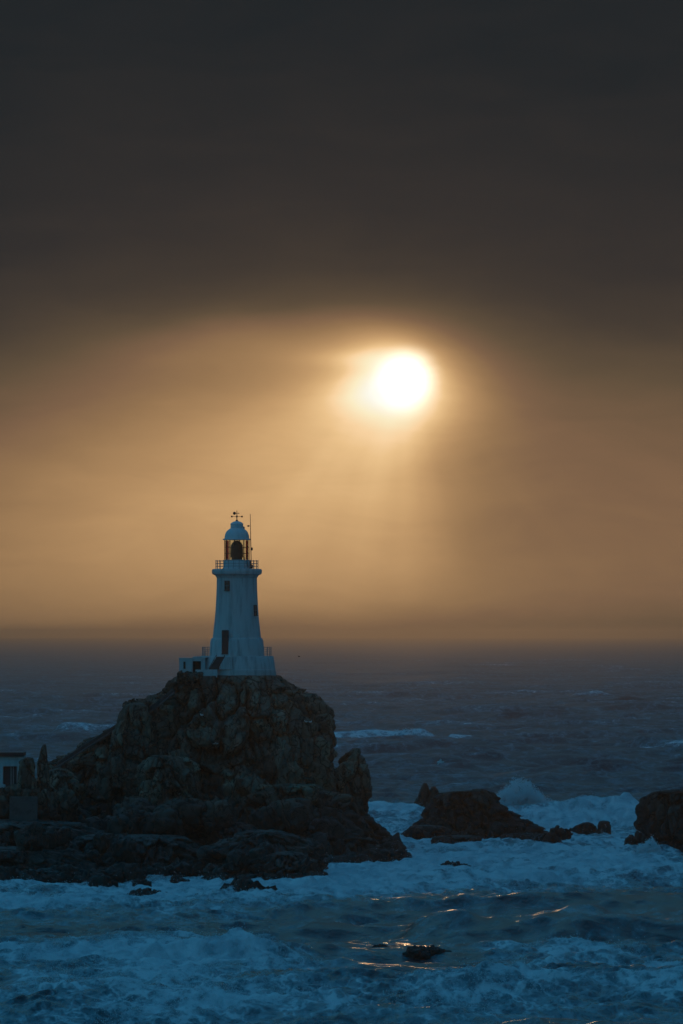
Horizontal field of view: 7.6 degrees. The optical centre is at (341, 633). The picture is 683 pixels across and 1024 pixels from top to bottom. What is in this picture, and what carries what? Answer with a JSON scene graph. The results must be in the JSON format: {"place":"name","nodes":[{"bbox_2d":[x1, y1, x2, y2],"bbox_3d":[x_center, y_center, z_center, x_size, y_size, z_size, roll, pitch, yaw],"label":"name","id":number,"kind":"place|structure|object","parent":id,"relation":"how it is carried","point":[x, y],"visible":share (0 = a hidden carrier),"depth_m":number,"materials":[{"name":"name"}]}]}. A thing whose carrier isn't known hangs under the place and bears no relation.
{"place":"outdoors","nodes":[
{"label":"outdoors","id":0,"kind":"place"},
{"bbox_2d":[0,638,682,1023],"bbox_3d":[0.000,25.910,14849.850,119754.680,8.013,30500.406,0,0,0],"label":"sea","id":1,"kind":"structure","parent":0,"point":[568,724],"depth_m":537.21,"materials":[{"name":"liquid"}]},
{"bbox_2d":[88,875,118,886],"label":"surf rock","id":2,"kind":"object","parent":1,"relation":"on","point":[102,880],"visible":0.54,"depth_m":535.38,"materials":[{"name":"brown stone"}]},
{"bbox_2d":[131,878,151,886],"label":"surf rock","id":3,"kind":"object","parent":1,"relation":"in","point":[142,882],"visible":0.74,"depth_m":538.35,"materials":[{"name":"black stone"}]},
{"bbox_2d":[127,887,160,895],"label":"surf rock","id":4,"kind":"object","parent":1,"relation":"on","point":[147,891],"visible":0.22,"depth_m":508.17,"materials":[{"name":"black stone"}]},
{"bbox_2d":[169,875,189,882],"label":"surf rock","id":5,"kind":"object","parent":1,"relation":"in","point":[178,878],"visible":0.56,"depth_m":543.91,"materials":[{"name":"brown stone"}]},
{"bbox_2d":[0,670,407,882],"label":"rocky islet","id":6,"kind":"object","parent":1,"relation":"in","point":[265,788],"visible":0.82,"depth_m":604.55,"materials":[{"name":"stone"}]},
{"bbox_2d":[0,751,26,787],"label":"hut","id":7,"kind":"object","parent":6,"relation":"on","point":[9,765],"visible":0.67,"depth_m":612.00,"materials":[{"name":"paint"}]},
{"bbox_2d":[4,766,16,786],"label":"door","id":8,"kind":"structure","parent":7,"relation":"in","point":[10,772],"depth_m":612.58,"materials":[{"name":"paint"}]},
{"bbox_2d":[9,797,37,820],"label":"retaining wall","id":9,"kind":"structure","parent":6,"relation":"on","point":[23,808],"depth_m":589.40,"materials":[{"name":"concrete"}]},
{"bbox_2d":[16,757,36,789],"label":"rock block","id":10,"kind":"object","parent":6,"relation":"on","point":[26,778],"visible":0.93,"depth_m":595.03,"materials":[{"name":"stone"}]},
{"bbox_2d":[37,744,54,818],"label":"rock pinnacle","id":11,"kind":"object","parent":6,"relation":"on","point":[43,780],"visible":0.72,"depth_m":597.28,"materials":[{"name":"stone"}]},
{"bbox_2d":[43,822,80,825],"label":"landing path","id":12,"kind":"structure","parent":6,"relation":"on","point":[74,823],"depth_m":584.45,"materials":[{"name":"concrete"}]},
{"bbox_2d":[57,724,115,766],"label":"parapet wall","id":13,"kind":"structure","parent":6,"relation":"on","point":[81,749],"depth_m":620.99,"materials":[{"name":"stone"}]},
{"bbox_2d":[148,689,174,712],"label":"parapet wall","id":14,"kind":"structure","parent":6,"relation":"on","point":[165,697],"depth_m":613.60,"materials":[{"name":"stone"}]},
{"bbox_2d":[179,512,275,677],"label":"lighthouse","id":15,"kind":"object","parent":6,"relation":"on","point":[236,647],"visible":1,"depth_m":617.62,"materials":[{"name":"paint"}]},
{"bbox_2d":[222,630,228,653],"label":"door","id":16,"kind":"structure","parent":15,"relation":"in","point":[225,633],"depth_m":616.94,"materials":[{"name":"wood"}]},
{"bbox_2d":[224,581,229,590],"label":"window","id":17,"kind":"structure","parent":15,"relation":"in","point":[227,583],"depth_m":617.69,"materials":[{"name":"glass"}]},
{"bbox_2d":[253,605,257,615],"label":"window","id":18,"kind":"structure","parent":15,"relation":"in","point":[255,606],"depth_m":618.59,"materials":[{"name":"glass"}]},
{"bbox_2d":[220,876,277,891],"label":"surf rock","id":19,"kind":"object","parent":1,"relation":"in","point":[243,882],"visible":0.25,"depth_m":511.66,"materials":[{"name":"black stone"}]},
{"bbox_2d":[0,794,682,1023],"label":"sea spray","id":20,"kind":"object","parent":1,"relation":"on","point":[168,986],"visible":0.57,"depth_m":408.89,"materials":[{"name":"white liquid"}]},
{"bbox_2d":[372,944,387,946],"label":"surf rock","id":21,"kind":"object","parent":1,"relation":"on","point":[380,945],"visible":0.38,"depth_m":427.95,"materials":[{"name":"black stone"}]},
{"bbox_2d":[378,848,411,861],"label":"surf rock","id":22,"kind":"object","parent":1,"relation":"in","point":[393,855],"visible":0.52,"depth_m":595.32,"materials":[{"name":"brown stone"}]},
{"bbox_2d":[414,783,438,807],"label":"sea stack","id":23,"kind":"object","parent":1,"relation":"in","point":[425,796],"visible":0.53,"depth_m":760.61,"materials":[{"name":"stone"}]},
{"bbox_2d":[402,945,451,959],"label":"surf rock","id":24,"kind":"object","parent":1,"relation":"on","point":[421,952],"visible":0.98,"depth_m":419.45,"materials":[{"name":"black stone"}]},
{"bbox_2d":[440,860,470,866],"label":"surf rock","id":25,"kind":"object","parent":1,"relation":"in","point":[454,864],"visible":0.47,"depth_m":575.77,"materials":[{"name":"brown stone"}]},
{"bbox_2d":[400,789,547,843],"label":"surf rock","id":26,"kind":"object","parent":1,"relation":"in","point":[469,815],"visible":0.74,"depth_m":663.15,"materials":[{"name":"brown stone"}]},
{"bbox_2d":[497,777,555,805],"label":"sea spray","id":27,"kind":"object","parent":1,"relation":"on","point":[513,795],"visible":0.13,"depth_m":713.19,"materials":[{"name":"white liquid"}]},
{"bbox_2d":[532,832,562,843],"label":"surf rock","id":28,"kind":"object","parent":1,"relation":"in","point":[551,837],"visible":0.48,"depth_m":635.07,"materials":[{"name":"brown stone"}]},
{"bbox_2d":[550,825,572,839],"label":"surf rock","id":29,"kind":"object","parent":1,"relation":"in","point":[563,833],"visible":0.91,"depth_m":644.55,"materials":[{"name":"brown stone"}]},
{"bbox_2d":[571,821,610,834],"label":"surf rock","id":30,"kind":"object","parent":1,"relation":"in","point":[585,828],"visible":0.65,"depth_m":678.74,"materials":[{"name":"brown stone"}]},
{"bbox_2d":[624,831,647,844],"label":"surf rock","id":31,"kind":"object","parent":1,"relation":"in","point":[637,838],"visible":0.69,"depth_m":640.24,"materials":[{"name":"brown stone"}]},
{"bbox_2d":[636,835,661,852],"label":"sea spray","id":32,"kind":"object","parent":1,"relation":"on","point":[645,848],"visible":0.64,"depth_m":609.46,"materials":[{"name":"white liquid"}]},
{"bbox_2d":[633,789,682,851],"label":"surf rock","id":33,"kind":"object","parent":1,"relation":"in","point":[659,814],"visible":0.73,"depth_m":618.39,"materials":[{"name":"brown stone"}]},
{"bbox_2d":[0,0,682,637],"label":"sky","id":34,"kind":"structure","parent":0,"point":[393,288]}
]}

